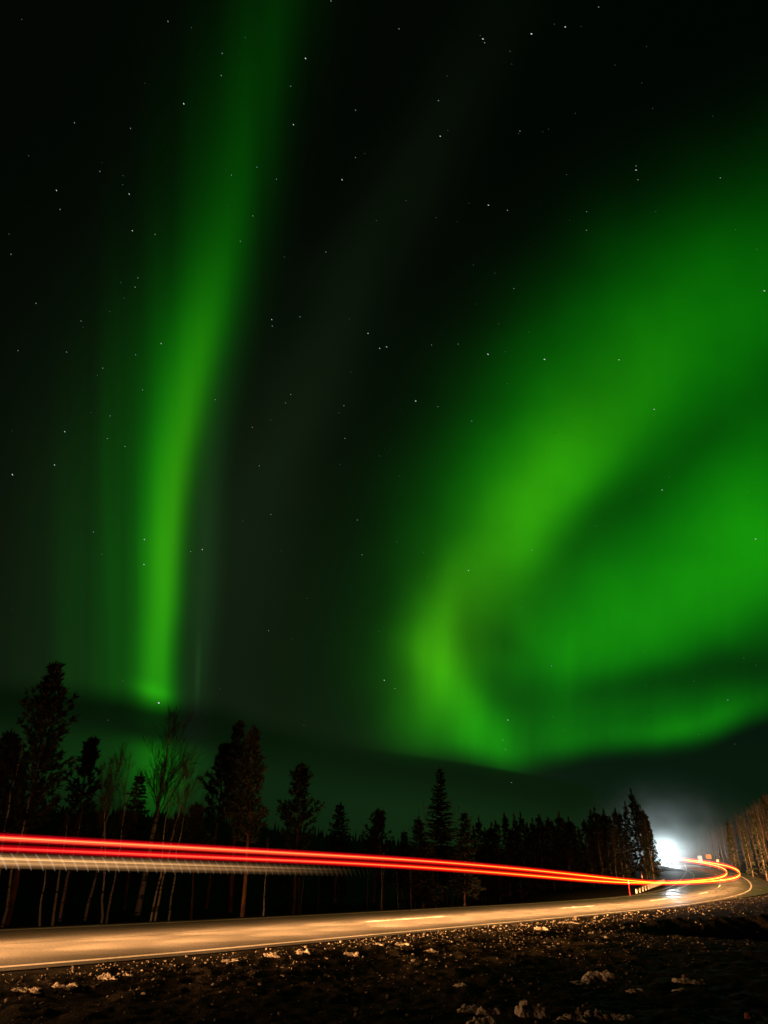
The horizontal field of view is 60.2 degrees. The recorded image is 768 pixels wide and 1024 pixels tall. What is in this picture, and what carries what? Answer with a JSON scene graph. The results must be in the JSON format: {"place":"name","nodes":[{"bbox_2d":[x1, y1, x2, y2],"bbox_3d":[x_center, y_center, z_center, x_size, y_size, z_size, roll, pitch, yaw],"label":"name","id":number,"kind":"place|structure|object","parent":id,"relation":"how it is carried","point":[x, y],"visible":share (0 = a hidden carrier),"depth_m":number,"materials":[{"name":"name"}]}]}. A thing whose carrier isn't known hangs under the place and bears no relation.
{"place":"outdoors","nodes":[
{"label":"outdoors","id":0,"kind":"place"},
{"bbox_2d":[0,810,767,1023],"bbox_3d":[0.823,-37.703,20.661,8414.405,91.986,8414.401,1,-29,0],"label":"ground","id":1,"kind":"structure","parent":0,"point":[726,994],"depth_m":12.93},
{"bbox_2d":[0,838,15,898],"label":"spruce tree","id":2,"kind":"object","parent":1,"relation":"on","point":[11,852],"visible":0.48,"depth_m":35.29,"materials":[{"name":"green plant"}]},
{"bbox_2d":[8,833,29,886],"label":"spruce tree","id":3,"kind":"object","parent":1,"relation":"on","point":[25,852],"visible":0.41,"depth_m":48.91,"materials":[{"name":"green plant"}]},
{"bbox_2d":[0,728,39,857],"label":"pine tree","id":4,"kind":"object","parent":1,"relation":"on","point":[7,742],"visible":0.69,"depth_m":22.87,"materials":[{"name":"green plant"}]},
{"bbox_2d":[0,722,45,873],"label":"birch tree","id":5,"kind":"object","parent":1,"relation":"on","point":[3,836],"visible":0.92,"depth_m":22.29,"materials":[{"name":"brown plant"}]},
{"bbox_2d":[1,717,46,927],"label":"birch tree","id":6,"kind":"object","parent":1,"relation":"on","point":[9,889],"visible":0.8,"depth_m":21.64,"materials":[{"name":"brown plant"}]},
{"bbox_2d":[11,986,43,994],"bbox_3d":[-4.506,6.050,8.377,0.405,0.088,0.207,1,-29,0],"label":"snow lump","id":7,"kind":"object","parent":1,"relation":"on","point":[36,990],"visible":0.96,"depth_m":8.33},
{"bbox_2d":[24,842,43,892],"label":"spruce tree","id":8,"kind":"object","parent":1,"relation":"on","point":[38,853],"visible":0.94,"depth_m":44.62,"materials":[{"name":"green plant"}]},
{"bbox_2d":[0,661,80,925],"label":"pine tree","id":9,"kind":"object","parent":1,"relation":"on","point":[47,707],"visible":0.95,"depth_m":23.40,"materials":[{"name":"black plant"}]},
{"bbox_2d":[33,841,56,893],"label":"spruce tree","id":10,"kind":"object","parent":1,"relation":"on","point":[50,848],"visible":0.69,"depth_m":42.83,"materials":[{"name":"grey plant"}]},
{"bbox_2d":[38,831,59,925],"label":"birch tree","id":11,"kind":"object","parent":1,"relation":"on","point":[39,920],"visible":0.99,"depth_m":19.92,"materials":[{"name":"brown plant"}]},
{"bbox_2d":[39,843,62,902],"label":"spruce tree","id":12,"kind":"object","parent":1,"relation":"on","point":[49,898],"visible":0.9,"depth_m":33.22,"materials":[{"name":"grey plant"}]},
{"bbox_2d":[51,807,78,925],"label":"birch tree","id":13,"kind":"object","parent":1,"relation":"on","point":[55,903],"visible":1,"depth_m":20.91,"materials":[{"name":"brown plant"}]},
{"bbox_2d":[56,851,82,906],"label":"spruce tree","id":14,"kind":"object","parent":1,"relation":"on","point":[75,870],"visible":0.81,"depth_m":29.80,"materials":[{"name":"grey plant"}]},
{"bbox_2d":[51,982,90,991],"bbox_3d":[-4.153,6.300,8.759,0.512,0.145,0.217,-1,-29,4],"label":"snow lump","id":15,"kind":"object","parent":1,"relation":"on","point":[74,986],"visible":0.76,"depth_m":8.73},
{"bbox_2d":[58,797,95,921],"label":"birch tree","id":16,"kind":"object","parent":1,"relation":"on","point":[63,898],"visible":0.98,"depth_m":23.41,"materials":[{"name":"brown plant"}]},
{"bbox_2d":[51,735,109,913],"bbox_3d":[-12.061,12.333,26.174,1.978,6.897,1.887,1,-29,0],"label":"pine tree","id":17,"kind":"object","parent":1,"relation":"on","point":[89,754],"visible":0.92,"depth_m":26.48,"materials":[{"name":"black plant"}]},
{"bbox_2d":[75,841,92,885],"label":"spruce tree","id":18,"kind":"object","parent":1,"relation":"on","point":[87,850],"visible":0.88,"depth_m":56.24,"materials":[{"name":"grey plant"}]},
{"bbox_2d":[83,740,130,920],"bbox_3d":[-10.605,11.726,24.484,1.363,6.499,2.214,8,-29,-12],"label":"birch tree","id":19,"kind":"object","parent":1,"relation":"on","point":[92,888],"visible":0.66,"depth_m":24.88,"materials":[{"name":"brown plant"}]},
{"bbox_2d":[89,748,136,922],"bbox_3d":[-9.531,11.075,22.394,1.711,5.963,1.477,1,-29,0],"label":"birch tree","id":20,"kind":"object","parent":1,"relation":"on","point":[104,802],"visible":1,"depth_m":22.84,"materials":[{"name":"brown plant"}]},
{"bbox_2d":[109,860,120,891],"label":"spruce tree","id":21,"kind":"object","parent":1,"relation":"on","point":[117,873],"visible":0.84,"depth_m":46.95,"materials":[{"name":"grey plant"}]},
{"bbox_2d":[116,841,136,887],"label":"spruce tree","id":22,"kind":"object","parent":1,"relation":"on","point":[126,872],"visible":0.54,"depth_m":53.33,"materials":[{"name":"grey plant"}]},
{"bbox_2d":[99,752,157,923],"bbox_3d":[-9.323,11.538,23.284,2.188,5.990,1.509,11,-30,-18],"label":"birch tree","id":23,"kind":"object","parent":1,"relation":"on","point":[130,827],"visible":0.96,"depth_m":23.82,"materials":[{"name":"brown plant"}]},
{"bbox_2d":[109,769,150,909],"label":"spruce tree","id":24,"kind":"object","parent":1,"relation":"on","point":[132,838],"visible":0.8,"depth_m":29.54,"materials":[{"name":"plant"}]},
{"bbox_2d":[131,841,146,882],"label":"spruce tree","id":25,"kind":"object","parent":1,"relation":"on","point":[143,844],"visible":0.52,"depth_m":59.21,"materials":[{"name":"green plant"}]},
{"bbox_2d":[148,836,159,874],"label":"spruce tree","id":26,"kind":"object","parent":1,"relation":"on","point":[155,854],"visible":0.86,"depth_m":77.03,"materials":[{"name":"green plant"}]},
{"bbox_2d":[144,782,191,920],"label":"birch tree","id":27,"kind":"object","parent":1,"relation":"on","point":[161,859],"visible":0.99,"depth_m":22.93,"materials":[{"name":"brown plant"}]},
{"bbox_2d":[134,702,207,915],"bbox_3d":[-9.325,12.285,27.905,2.663,8.742,2.691,-7,-30,15],"label":"birch tree","id":28,"kind":"object","parent":1,"relation":"on","point":[161,776],"visible":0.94,"depth_m":28.32,"materials":[{"name":"brown plant"}]},
{"bbox_2d":[150,755,200,920],"bbox_3d":[-7.443,11.611,23.298,1.729,5.971,0.892,17,-33,-27],"label":"birch tree","id":29,"kind":"object","parent":1,"relation":"on","point":[170,849],"visible":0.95,"depth_m":23.49,"materials":[{"name":"brown plant"}]},
{"bbox_2d":[168,831,189,896],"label":"spruce tree","id":30,"kind":"object","parent":1,"relation":"on","point":[179,878],"visible":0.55,"depth_m":42.73,"materials":[{"name":"green plant"}]},
{"bbox_2d":[167,755,209,920],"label":"birch tree","id":31,"kind":"object","parent":1,"relation":"on","point":[202,805],"visible":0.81,"depth_m":24.67,"materials":[{"name":"brown plant"}]},
{"bbox_2d":[179,802,217,919],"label":"pine tree","id":32,"kind":"object","parent":1,"relation":"on","point":[193,862],"visible":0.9,"depth_m":25.84,"materials":[{"name":"green plant"}]},
{"bbox_2d":[204,852,218,891],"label":"spruce tree","id":33,"kind":"object","parent":1,"relation":"on","point":[215,864],"visible":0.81,"depth_m":50.09,"materials":[{"name":"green plant"}]},
{"bbox_2d":[196,739,234,908],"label":"pine tree","id":34,"kind":"object","parent":1,"relation":"on","point":[220,767],"visible":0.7,"depth_m":32.64,"materials":[{"name":"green plant"}]},
{"bbox_2d":[213,845,225,880],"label":"spruce tree","id":35,"kind":"object","parent":1,"relation":"on","point":[221,855],"visible":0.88,"depth_m":68.92,"materials":[{"name":"green plant"}]},
{"bbox_2d":[219,840,229,877],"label":"spruce tree","id":36,"kind":"object","parent":1,"relation":"on","point":[226,845],"visible":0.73,"depth_m":74.76,"materials":[{"name":"green plant"}]},
{"bbox_2d":[218,842,241,901],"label":"spruce tree","id":37,"kind":"object","parent":1,"relation":"on","point":[235,872],"visible":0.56,"depth_m":37.85,"materials":[{"name":"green plant"}]},
{"bbox_2d":[1,801,468,851],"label":"wood","id":38,"kind":"object","parent":1,"relation":"on","point":[163,816],"visible":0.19,"depth_m":260.19,"materials":[{"name":"plant"}]},
{"bbox_2d":[220,719,263,912],"bbox_3d":[-6.770,14.170,31.027,2.166,8.695,2.015,1,-29,0],"label":"pine tree","id":39,"kind":"object","parent":1,"relation":"on","point":[236,749],"visible":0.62,"depth_m":31.61,"materials":[{"name":"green plant"}]},
{"bbox_2d":[222,725,270,916],"bbox_3d":[-5.247,11.970,25.427,1.939,7.438,1.760,-14,-32,25],"label":"pine tree","id":40,"kind":"object","parent":1,"relation":"on","point":[253,750],"visible":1,"depth_m":25.65,"materials":[{"name":"black plant"}]},
{"bbox_2d":[261,839,271,915],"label":"birch tree","id":41,"kind":"object","parent":1,"relation":"on","point":[265,877],"visible":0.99,"depth_m":26.20,"materials":[{"name":"brown plant"}]},
{"bbox_2d":[265,847,283,900],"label":"spruce tree","id":42,"kind":"object","parent":1,"relation":"on","point":[274,868],"visible":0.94,"depth_m":39.95,"materials":[{"name":"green plant"}]},
{"bbox_2d":[276,848,292,897],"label":"spruce tree","id":43,"kind":"object","parent":1,"relation":"on","point":[284,868],"visible":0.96,"depth_m":44.12,"materials":[{"name":"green plant"}]},
{"bbox_2d":[275,762,324,913],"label":"pine tree","id":44,"kind":"object","parent":1,"relation":"on","point":[300,773],"visible":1,"depth_m":32.66,"materials":[{"name":"green plant"}]},
{"bbox_2d":[320,860,330,896],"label":"spruce tree","id":45,"kind":"object","parent":1,"relation":"on","point":[326,880],"visible":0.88,"depth_m":46.89,"materials":[{"name":"grey plant"}]},
{"bbox_2d":[327,843,345,901],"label":"spruce tree","id":46,"kind":"object","parent":1,"relation":"on","point":[333,880],"visible":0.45,"depth_m":41.17,"materials":[{"name":"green plant"}]},
{"bbox_2d":[319,801,355,902],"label":"spruce tree","id":47,"kind":"object","parent":1,"relation":"on","point":[333,852],"visible":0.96,"depth_m":40.23,"materials":[{"name":"plant"}]},
{"bbox_2d":[358,807,392,902],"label":"pine tree","id":48,"kind":"object","parent":1,"relation":"on","point":[378,820],"visible":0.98,"depth_m":42.07,"materials":[{"name":"green plant"}]},
{"bbox_2d":[371,858,384,891],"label":"spruce tree","id":49,"kind":"object","parent":1,"relation":"on","point":[378,879],"visible":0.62,"depth_m":56.17,"materials":[{"name":"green plant"}]},
{"bbox_2d":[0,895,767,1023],"bbox_3d":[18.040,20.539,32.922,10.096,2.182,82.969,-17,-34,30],"label":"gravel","id":50,"kind":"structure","parent":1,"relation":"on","point":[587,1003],"depth_m":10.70,"materials":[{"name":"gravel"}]},
{"bbox_2d":[2,875,766,988],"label":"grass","id":51,"kind":"structure","parent":1,"relation":"on","point":[467,935],"depth_m":16.09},
{"bbox_2d":[384,846,396,882],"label":"spruce tree","id":52,"kind":"object","parent":1,"relation":"on","point":[390,860],"visible":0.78,"depth_m":72.85,"materials":[{"name":"grey plant"}]},
{"bbox_2d":[391,831,410,907],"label":"spruce tree","id":53,"kind":"object","parent":1,"relation":"on","point":[402,852],"visible":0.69,"depth_m":39.75,"materials":[{"name":"plant"}]},
{"bbox_2d":[396,816,447,907],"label":"spruce tree","id":54,"kind":"object","parent":1,"relation":"on","point":[422,894],"visible":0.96,"depth_m":36.73,"materials":[{"name":"plant"}]},
{"bbox_2d":[421,766,458,901],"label":"spruce tree","id":55,"kind":"object","parent":1,"relation":"on","point":[438,826],"visible":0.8,"depth_m":46.25,"materials":[{"name":"plant"}]},
{"bbox_2d":[444,812,485,905],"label":"spruce tree","id":56,"kind":"object","parent":1,"relation":"on","point":[467,888],"visible":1,"depth_m":38.76,"materials":[{"name":"plant"}]},
{"bbox_2d":[457,1004,478,1013],"bbox_3d":[1.080,6.203,8.223,0.353,0.163,0.181,1,-29,0],"label":"snow lump","id":57,"kind":"object","parent":1,"relation":"on","point":[469,1009],"visible":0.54,"depth_m":8.20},
{"bbox_2d":[472,816,491,902],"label":"spruce tree","id":58,"kind":"object","parent":1,"relation":"on","point":[481,833],"visible":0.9,"depth_m":47.84,"materials":[{"name":"grey plant"}]},
{"bbox_2d":[466,1016,497,1023],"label":"rock","id":59,"kind":"object","parent":1,"relation":"on","point":[487,1020],"visible":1,"depth_m":7.21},
{"bbox_2d":[476,843,496,902],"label":"spruce tree","id":60,"kind":"object","parent":1,"relation":"on","point":[488,869],"visible":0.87,"depth_m":47.01,"materials":[{"name":"grey plant"}]},
{"bbox_2d":[476,1006,501,1015],"bbox_3d":[1.284,6.157,8.101,0.335,0.197,0.147,4,-29,-5],"label":"rock","id":61,"kind":"object","parent":1,"relation":"on","point":[481,1010],"visible":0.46,"depth_m":8.08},
{"bbox_2d":[485,844,498,896],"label":"spruce tree","id":62,"kind":"object","parent":1,"relation":"on","point":[490,853],"visible":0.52,"depth_m":51.32,"materials":[{"name":"grey plant"}]},
{"bbox_2d":[480,822,507,894],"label":"spruce tree","id":63,"kind":"object","parent":1,"relation":"on","point":[489,830],"visible":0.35,"depth_m":53.63,"materials":[{"name":"grey plant"}]},
{"bbox_2d":[489,821,510,900],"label":"spruce tree","id":64,"kind":"object","parent":1,"relation":"on","point":[496,844],"visible":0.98,"depth_m":49.41,"materials":[{"name":"grey plant"}]},
{"bbox_2d":[493,853,510,898],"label":"spruce tree","id":65,"kind":"object","parent":1,"relation":"on","point":[504,876],"visible":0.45,"depth_m":50.90,"materials":[{"name":"grey plant"}]},
{"bbox_2d":[500,811,516,895],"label":"spruce tree","id":66,"kind":"object","parent":1,"relation":"on","point":[505,828],"visible":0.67,"depth_m":55.83,"materials":[{"name":"grey plant"}]},
{"bbox_2d":[509,814,527,896],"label":"spruce tree","id":67,"kind":"object","parent":1,"relation":"on","point":[514,826],"visible":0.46,"depth_m":54.34,"materials":[{"name":"grey plant"}]},
{"bbox_2d":[507,830,534,897],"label":"spruce tree","id":68,"kind":"object","parent":1,"relation":"on","point":[517,842],"visible":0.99,"depth_m":52.44,"materials":[{"name":"grey plant"}]},
{"bbox_2d":[517,812,537,894],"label":"spruce tree","id":69,"kind":"object","parent":1,"relation":"on","point":[521,822],"visible":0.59,"depth_m":56.37,"materials":[{"name":"grey plant"}]},
{"bbox_2d":[524,844,539,893],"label":"spruce tree","id":70,"kind":"object","parent":1,"relation":"on","point":[532,864],"visible":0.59,"depth_m":56.86,"materials":[{"name":"grey plant"}]},
{"bbox_2d":[514,999,550,1018],"bbox_3d":[1.777,6.026,7.912,0.416,0.330,0.196,1,-29,0],"label":"snow lump","id":71,"kind":"object","parent":1,"relation":"on","point":[524,1009],"visible":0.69,"depth_m":7.89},
{"bbox_2d":[528,817,546,892],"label":"spruce tree","id":72,"kind":"object","parent":1,"relation":"on","point":[532,833],"visible":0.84,"depth_m":60.77,"materials":[{"name":"grey plant"}]},
{"bbox_2d":[534,815,553,891],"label":"spruce tree","id":73,"kind":"object","parent":1,"relation":"on","point":[540,827],"visible":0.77,"depth_m":63.88,"materials":[{"name":"grey plant"}]},
{"bbox_2d":[543,817,564,890],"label":"spruce tree","id":74,"kind":"object","parent":1,"relation":"on","point":[549,829],"visible":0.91,"depth_m":64.40,"materials":[{"name":"grey plant"}]},
{"bbox_2d":[553,811,575,889],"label":"spruce tree","id":75,"kind":"object","parent":1,"relation":"on","point":[558,821],"visible":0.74,"depth_m":69.02,"materials":[{"name":"grey plant"}]},
{"bbox_2d":[557,817,580,888],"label":"spruce tree","id":76,"kind":"object","parent":1,"relation":"on","point":[566,833],"visible":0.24,"depth_m":70.39,"materials":[{"name":"grey plant"}]},
{"bbox_2d":[561,837,579,889],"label":"spruce tree","id":77,"kind":"object","parent":1,"relation":"on","point":[566,851],"visible":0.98,"depth_m":67.02,"materials":[{"name":"grey plant"}]},
{"bbox_2d":[556,1013,587,1022],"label":"snow lump","id":78,"kind":"object","parent":1,"relation":"on","point":[576,1019],"visible":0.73,"depth_m":7.69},
{"bbox_2d":[568,828,583,887],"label":"spruce tree","id":79,"kind":"object","parent":1,"relation":"on","point":[572,845],"visible":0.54,"depth_m":71.75,"materials":[{"name":"grey plant"}]},
{"bbox_2d":[571,823,586,887],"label":"spruce tree","id":80,"kind":"object","parent":1,"relation":"on","point":[574,830],"visible":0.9,"depth_m":71.96,"materials":[{"name":"grey plant"}]},
{"bbox_2d":[580,819,600,882],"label":"spruce tree","id":81,"kind":"object","parent":1,"relation":"on","point":[585,829],"visible":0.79,"depth_m":74.33,"materials":[{"name":"grey plant"}]},
{"bbox_2d":[585,844,599,885],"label":"spruce tree","id":82,"kind":"object","parent":1,"relation":"on","point":[589,853],"visible":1,"depth_m":72.12,"materials":[{"name":"green plant"}]},
{"bbox_2d":[586,809,607,881],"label":"spruce tree","id":83,"kind":"object","parent":1,"relation":"on","point":[590,819],"visible":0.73,"depth_m":77.79,"materials":[{"name":"grey plant"}]},
{"bbox_2d":[583,1009,611,1020],"bbox_3d":[2.502,5.979,7.790,0.356,0.213,0.190,1,-29,0],"label":"snow lump","id":84,"kind":"object","parent":1,"relation":"on","point":[596,1015],"visible":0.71,"depth_m":7.77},
{"bbox_2d":[582,970,614,981],"bbox_3d":[3.639,7.956,11.239,0.561,0.323,0.280,1,-29,0],"label":"snow lump","id":85,"kind":"object","parent":1,"relation":"on","point":[593,976],"visible":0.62,"depth_m":11.20,"materials":[{"name":"snow"}]},
{"bbox_2d":[590,806,613,883],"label":"spruce tree","id":86,"kind":"object","parent":1,"relation":"on","point":[596,821],"visible":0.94,"depth_m":76.99,"materials":[{"name":"grey plant"}]},
{"bbox_2d":[599,809,624,882],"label":"spruce tree","id":87,"kind":"object","parent":1,"relation":"on","point":[606,823],"visible":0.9,"depth_m":79.42,"materials":[{"name":"green plant"}]},
{"bbox_2d":[610,808,632,882],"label":"spruce tree","id":88,"kind":"object","parent":1,"relation":"on","point":[615,818],"visible":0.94,"depth_m":79.77,"materials":[{"name":"green plant"}]},
{"bbox_2d":[611,1014,635,1020],"bbox_3d":[2.813,5.950,7.762,0.291,0.110,0.157,1,-29,0],"label":"snow lump","id":89,"kind":"object","parent":1,"relation":"on","point":[619,1017],"visible":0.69,"depth_m":7.75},
{"bbox_2d":[617,813,635,881],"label":"spruce tree","id":90,"kind":"object","parent":1,"relation":"on","point":[621,820],"visible":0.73,"depth_m":80.31,"materials":[{"name":"green plant"}]},
{"bbox_2d":[623,800,640,878],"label":"spruce tree","id":91,"kind":"object","parent":1,"relation":"on","point":[625,808],"visible":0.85,"depth_m":88.35,"materials":[{"name":"green plant"}]},
{"bbox_2d":[628,787,647,875],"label":"spruce tree","id":92,"kind":"object","parent":1,"relation":"on","point":[631,805],"visible":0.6,"depth_m":97.20,"materials":[{"name":"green plant"}]},
{"bbox_2d":[633,798,652,878],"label":"spruce tree","id":93,"kind":"object","parent":1,"relation":"on","point":[638,816],"visible":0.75,"depth_m":89.53,"materials":[{"name":"green plant"}]},
{"bbox_2d":[635,879,664,893],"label":"barrier","id":94,"kind":"object","parent":1,"relation":"on","point":[655,884],"visible":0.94,"depth_m":68.40,"materials":[{"name":"white plastic"}]},
{"bbox_2d":[640,810,662,879],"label":"spruce tree","id":95,"kind":"object","parent":1,"relation":"on","point":[650,837],"visible":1,"depth_m":85.50,"materials":[{"name":"green plant"}]},
{"bbox_2d":[644,818,661,878],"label":"spruce tree","id":96,"kind":"object","parent":1,"relation":"on","point":[656,857],"visible":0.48,"depth_m":88.11,"materials":[{"name":"green plant"}]},
{"bbox_2d":[672,977,707,984],"bbox_3d":[4.922,7.580,10.646,0.563,0.173,0.232,1,-29,0],"label":"snow lump","id":97,"kind":"object","parent":1,"relation":"on","point":[684,980],"visible":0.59,"depth_m":10.61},
{"bbox_2d":[725,819,741,872],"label":"spruce tree","id":98,"kind":"object","parent":1,"relation":"on","point":[729,837],"visible":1,"depth_m":112.05,"materials":[{"name":"brown plant"}]},
{"bbox_2d":[739,816,756,876],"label":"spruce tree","id":99,"kind":"object","parent":1,"relation":"on","point":[742,828],"visible":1,"depth_m":100.20,"materials":[{"name":"brown plant"}]},
{"bbox_2d":[750,805,767,880],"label":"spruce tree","id":100,"kind":"object","parent":1,"relation":"on","point":[759,840],"visible":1,"depth_m":89.94,"materials":[{"name":"brown plant"}]},
{"bbox_2d":[0,860,767,970],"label":"road","id":101,"kind":"structure","parent":0,"point":[20,950],"depth_m":18.00,"materials":[{"name":"asphalt"}]},
{"bbox_2d":[9,865,693,929],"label":"road marking","id":102,"kind":"structure","parent":101,"relation":"on","point":[332,914],"depth_m":23.26,"materials":[{"name":"paint"}]},
{"bbox_2d":[0,863,751,967],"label":"road marking","id":103,"kind":"structure","parent":101,"relation":"on","point":[323,938],"depth_m":14.08,"materials":[{"name":"paint"}]},
{"bbox_2d":[651,846,673,864],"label":"light","id":104,"kind":"object","parent":101,"relation":"on","point":[665,854],"visible":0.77,"depth_m":145.19,"materials":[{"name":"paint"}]},
{"bbox_2d":[0,0,767,850],"label":"sky","id":105,"kind":"structure","parent":0,"point":[619,548],"materials":[{"name":"green"}]},
{"bbox_2d":[576,870,749,893],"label":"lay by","id":106,"kind":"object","parent":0,"point":[671,878],"visible":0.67,"depth_m":87.23,"materials":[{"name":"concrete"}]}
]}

